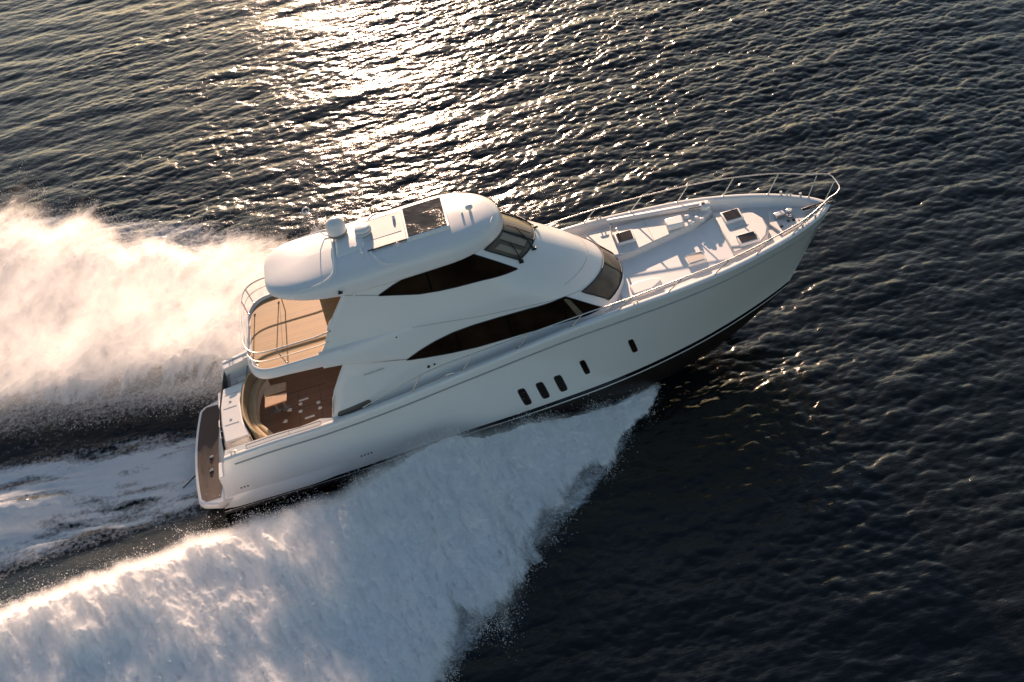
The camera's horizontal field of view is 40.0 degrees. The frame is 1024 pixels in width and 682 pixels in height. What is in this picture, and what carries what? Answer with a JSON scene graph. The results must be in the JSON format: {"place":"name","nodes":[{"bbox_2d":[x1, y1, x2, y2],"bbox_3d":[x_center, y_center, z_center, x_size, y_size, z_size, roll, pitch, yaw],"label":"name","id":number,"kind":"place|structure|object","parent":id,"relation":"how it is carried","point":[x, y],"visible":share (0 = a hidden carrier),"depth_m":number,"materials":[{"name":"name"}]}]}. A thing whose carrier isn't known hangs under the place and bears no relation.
{"place":"outdoors","nodes":[
{"label":"outdoors","id":0,"kind":"place"},
{"bbox_2d":[0,164,329,438],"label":"spray mist","id":1,"kind":"structure","parent":0,"point":[131,312],"depth_m":54.17,"materials":[{"name":"liquid"}]},
{"bbox_2d":[0,382,663,681],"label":"spray mist","id":2,"kind":"structure","parent":0,"point":[356,489],"depth_m":42.36,"materials":[{"name":"liquid"}]},
{"bbox_2d":[0,0,1023,681],"bbox_3d":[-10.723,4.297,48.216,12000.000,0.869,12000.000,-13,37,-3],"label":"sea","id":3,"kind":"structure","parent":0,"point":[820,476],"depth_m":52.68,"materials":[{"name":"black liquid"}]},
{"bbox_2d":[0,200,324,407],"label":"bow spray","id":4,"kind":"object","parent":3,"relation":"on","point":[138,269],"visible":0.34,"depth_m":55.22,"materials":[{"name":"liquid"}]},
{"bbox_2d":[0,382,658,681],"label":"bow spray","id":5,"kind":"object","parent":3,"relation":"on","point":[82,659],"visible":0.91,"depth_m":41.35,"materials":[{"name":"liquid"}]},
{"bbox_2d":[183,173,839,514],"bbox_3d":[-0.626,-1.504,46.218,23.662,8.881,5.817,-17,37,0],"label":"motor yacht","id":6,"kind":"object","parent":3,"relation":"on","point":[370,338],"visible":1,"depth_m":44.95,"materials":[{"name":"white plastic"}]},
{"bbox_2d":[379,254,517,295],"bbox_3d":[-2.013,-2.053,43.432,4.393,0.911,0.304,-13,37,-2],"label":"side window","id":7,"kind":"structure","parent":6,"relation":"in","point":[474,268],"depth_m":43.45,"materials":[{"name":"black glass"}]},
{"bbox_2d":[407,296,601,360],"bbox_3d":[-0.278,-0.431,44.462,6.436,0.899,0.323,-17,37,0],"label":"side window","id":8,"kind":"structure","parent":6,"relation":"in","point":[518,323],"depth_m":44.40,"materials":[{"name":"black glass"}]}
]}

